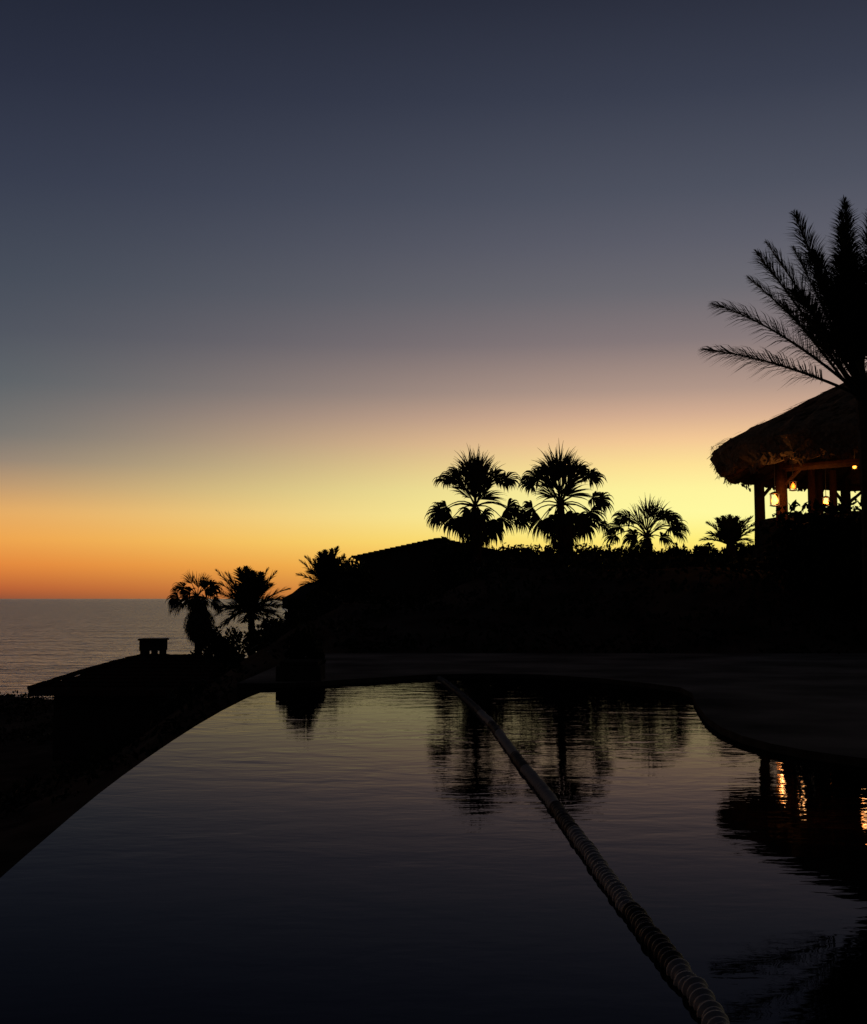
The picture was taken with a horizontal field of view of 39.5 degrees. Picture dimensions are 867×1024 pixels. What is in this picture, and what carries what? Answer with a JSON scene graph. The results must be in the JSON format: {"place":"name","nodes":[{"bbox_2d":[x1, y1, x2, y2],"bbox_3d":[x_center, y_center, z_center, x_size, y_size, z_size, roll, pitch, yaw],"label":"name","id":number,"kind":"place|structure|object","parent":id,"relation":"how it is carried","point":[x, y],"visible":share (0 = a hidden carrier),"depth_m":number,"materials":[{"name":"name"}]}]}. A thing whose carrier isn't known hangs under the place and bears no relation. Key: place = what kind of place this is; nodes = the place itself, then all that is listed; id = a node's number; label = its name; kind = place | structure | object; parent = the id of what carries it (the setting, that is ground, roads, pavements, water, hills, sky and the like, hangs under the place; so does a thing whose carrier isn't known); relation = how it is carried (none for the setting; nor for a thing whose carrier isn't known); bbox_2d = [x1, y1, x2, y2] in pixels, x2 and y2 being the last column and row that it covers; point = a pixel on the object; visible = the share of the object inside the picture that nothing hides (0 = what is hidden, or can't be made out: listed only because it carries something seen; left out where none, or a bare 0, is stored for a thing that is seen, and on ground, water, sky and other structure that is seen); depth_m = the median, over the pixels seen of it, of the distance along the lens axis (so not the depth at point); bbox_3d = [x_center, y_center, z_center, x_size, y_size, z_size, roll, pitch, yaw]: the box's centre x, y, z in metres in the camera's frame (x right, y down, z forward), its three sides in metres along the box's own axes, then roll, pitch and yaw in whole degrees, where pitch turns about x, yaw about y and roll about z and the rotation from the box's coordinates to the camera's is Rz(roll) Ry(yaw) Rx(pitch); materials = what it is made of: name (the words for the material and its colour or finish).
{"place":"outdoors","nodes":[
{"label":"outdoors","id":0,"kind":"place"},
{"bbox_2d":[0,599,287,698],"bbox_3d":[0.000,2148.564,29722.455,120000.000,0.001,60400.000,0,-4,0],"label":"sea","id":1,"kind":"structure","parent":0,"point":[41,640],"depth_m":639.09,"materials":[{"name":"liquid"}]},
{"bbox_2d":[282,582,322,607],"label":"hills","id":2,"kind":"structure","parent":0,"point":[301,592],"depth_m":2269.08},
{"bbox_2d":[0,678,866,1023],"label":"pool water","id":3,"kind":"structure","parent":0,"point":[390,852],"depth_m":6.59,"materials":[{"name":"black liquid"}]},
{"bbox_2d":[436,676,729,1023],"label":"lane rope","id":4,"kind":"object","parent":3,"relation":"on","point":[697,992],"visible":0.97,"depth_m":5.85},
{"bbox_2d":[0,567,866,877],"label":"ground","id":5,"kind":"structure","parent":0,"point":[28,829],"depth_m":35.22,"materials":[{"name":"soil"}]},
{"bbox_2d":[27,638,230,760],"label":"house","id":6,"kind":"structure","parent":5,"relation":"on","point":[95,705],"depth_m":42.22,"materials":[{"name":"ceramic"}]},
{"bbox_2d":[165,570,223,652],"bbox_3d":[-12.790,6.905,64.592,3.136,7.717,2.081,0,-4,0],"label":"fan palm","id":7,"kind":"object","parent":5,"relation":"on","point":[200,617],"visible":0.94,"depth_m":64.54,"materials":[{"name":"green plant"}]},
{"bbox_2d":[189,646,210,659],"bbox_3d":[-8.770,6.264,44.628,1.144,2.578,1.072,-3,-5,36],"label":"bush","id":8,"kind":"object","parent":5,"relation":"on","point":[201,653],"visible":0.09,"depth_m":44.75,"materials":[{"name":"green plant"}]},
{"bbox_2d":[199,625,246,666],"bbox_3d":[-7.758,5.454,44.651,1.909,2.532,1.436,0,-4,0],"label":"bush","id":9,"kind":"object","parent":5,"relation":"on","point":[215,644],"visible":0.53,"depth_m":44.64,"materials":[{"name":"green plant"}]},
{"bbox_2d":[212,566,291,654],"bbox_3d":[-8.776,5.466,57.706,3.400,5.859,3.489,-3,-5,38],"label":"feather palm","id":10,"kind":"object","parent":5,"relation":"on","point":[250,588],"visible":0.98,"depth_m":57.67,"materials":[{"name":"green plant"}]},
{"bbox_2d":[242,617,289,656],"bbox_3d":[-6.330,4.822,45.880,2.102,1.633,1.457,-1,-4,18],"label":"bush","id":11,"kind":"object","parent":5,"relation":"on","point":[250,639],"visible":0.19,"depth_m":45.83,"materials":[{"name":"green plant"}]},
{"bbox_2d":[282,597,320,627],"bbox_3d":[-5.370,4.325,49.756,1.495,1.712,1.586,3,-5,-35],"label":"bush","id":12,"kind":"object","parent":5,"relation":"on","point":[295,607],"visible":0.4,"depth_m":49.62,"materials":[{"name":"green plant"}]},
{"bbox_2d":[295,546,357,599],"bbox_3d":[-5.228,3.823,59.938,3.101,4.291,2.746,-3,-5,36],"label":"feather palm","id":13,"kind":"object","parent":5,"relation":"on","point":[326,572],"visible":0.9,"depth_m":59.71,"materials":[{"name":"green plant"}]},
{"bbox_2d":[333,555,377,602],"bbox_3d":[-4.491,4.157,63.922,2.772,3.736,2.840,-3,-5,36],"label":"bush","id":14,"kind":"object","parent":5,"relation":"on","point":[360,586],"visible":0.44,"depth_m":63.46,"materials":[{"name":"green plant"}]},
{"bbox_2d":[352,538,499,600],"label":"house","id":15,"kind":"structure","parent":5,"relation":"on","point":[395,570],"depth_m":85.42,"materials":[{"name":"paint"}]},
{"bbox_2d":[0,547,866,820],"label":"ground cover","id":16,"kind":"object","parent":5,"relation":"on","point":[489,567],"visible":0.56,"depth_m":36.11,"materials":[{"name":"green plant"}]},
{"bbox_2d":[430,536,466,587],"bbox_3d":[1.062,2.511,57.990,2.546,2.685,1.600,0,-4,0],"label":"bush","id":17,"kind":"object","parent":5,"relation":"on","point":[439,548],"visible":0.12,"depth_m":57.65,"materials":[{"name":"green plant"}]},
{"bbox_2d":[424,444,531,580],"bbox_3d":[2.105,0.065,55.337,4.970,6.472,2.285,1,-4,-13],"label":"fan palm","id":18,"kind":"object","parent":5,"relation":"on","point":[475,527],"visible":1,"depth_m":54.95,"materials":[{"name":"green plant"}]},
{"bbox_2d":[239,653,866,758],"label":"pool deck","id":19,"kind":"structure","parent":5,"relation":"on","point":[816,702],"depth_m":22.00,"materials":[{"name":"stone"}]},
{"bbox_2d":[517,440,613,549],"bbox_3d":[5.882,-0.103,55.086,4.317,6.585,2.921,-2,-5,27],"label":"fan palm","id":20,"kind":"object","parent":5,"relation":"on","point":[560,527],"visible":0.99,"depth_m":55.06,"materials":[{"name":"green plant"}]},
{"bbox_2d":[429,542,753,591],"bbox_3d":[7.483,2.604,53.953,16.010,2.687,1.664,-1,-4,16],"label":"hedge","id":21,"kind":"object","parent":5,"relation":"on","point":[447,561],"visible":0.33,"depth_m":54.12,"materials":[{"name":"green plant"}]},
{"bbox_2d":[602,496,689,553],"bbox_3d":[9.740,1.133,54.956,4.162,4.175,2.124,0,-4,0],"label":"fan palm","id":22,"kind":"object","parent":5,"relation":"on","point":[669,516],"visible":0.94,"depth_m":55.04,"materials":[{"name":"green plant"}]},
{"bbox_2d":[699,514,754,559],"bbox_3d":[12.304,1.387,50.096,2.662,2.687,1.783,0,-4,0],"label":"feather palm","id":23,"kind":"object","parent":5,"relation":"on","point":[730,533],"visible":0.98,"depth_m":49.93,"materials":[{"name":"green plant"}]},
{"bbox_2d":[698,195,866,648],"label":"date palm","id":24,"kind":"object","parent":5,"relation":"on","point":[841,299],"visible":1,"depth_m":32.97,"materials":[{"name":"green plant"}]},
{"bbox_2d":[707,369,866,566],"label":"thatched pavilion","id":25,"kind":"structure","parent":5,"relation":"on","point":[809,441],"depth_m":43.98,"materials":[{"name":"plant"}]},
{"bbox_2d":[770,469,779,506],"bbox_3d":[12.211,-0.914,43.176,0.420,1.450,0.420,0,-4,0],"label":"lantern","id":26,"kind":"object","parent":25,"relation":"hanging from","point":[774,500],"visible":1,"depth_m":43.08,"materials":[{"name":"yellow glass"}]},
{"bbox_2d":[789,469,796,490],"bbox_3d":[12.842,-1.137,43.092,0.315,0.788,0.315,0,-4,0],"label":"lantern","id":27,"kind":"object","parent":25,"relation":"hanging from","point":[792,486],"visible":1,"depth_m":43.03,"materials":[{"name":"orange"}]},
{"bbox_2d":[822,469,829,506],"bbox_3d":[14.692,-0.991,45.187,0.315,1.588,0.315,0,-4,0],"label":"lantern","id":28,"kind":"object","parent":25,"relation":"hanging from","point":[825,501],"visible":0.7,"depth_m":45.16,"materials":[{"name":"yellow glass"}]},
{"bbox_2d":[757,495,861,607],"bbox_3d":[13.537,1.202,35.773,7.749,3.446,5.854,0,-4,0],"label":"bush","id":29,"kind":"object","parent":5,"relation":"on","point":[824,549],"visible":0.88,"depth_m":35.25,"materials":[{"name":"green plant"}]},
{"bbox_2d":[0,0,866,598],"label":"sky","id":30,"kind":"structure","parent":0,"point":[266,266],"materials":[{"name":"blue"}]},
{"bbox_2d":[237,674,866,767],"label":"pool side","id":31,"kind":"structure","parent":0,"point":[245,690],"depth_m":20.23,"materials":[{"name":"stone"}]},
{"bbox_2d":[276,659,324,682],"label":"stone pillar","id":32,"kind":"structure","parent":31,"relation":"in","point":[300,669],"depth_m":20.71,"materials":[{"name":"black stone"}]}
]}

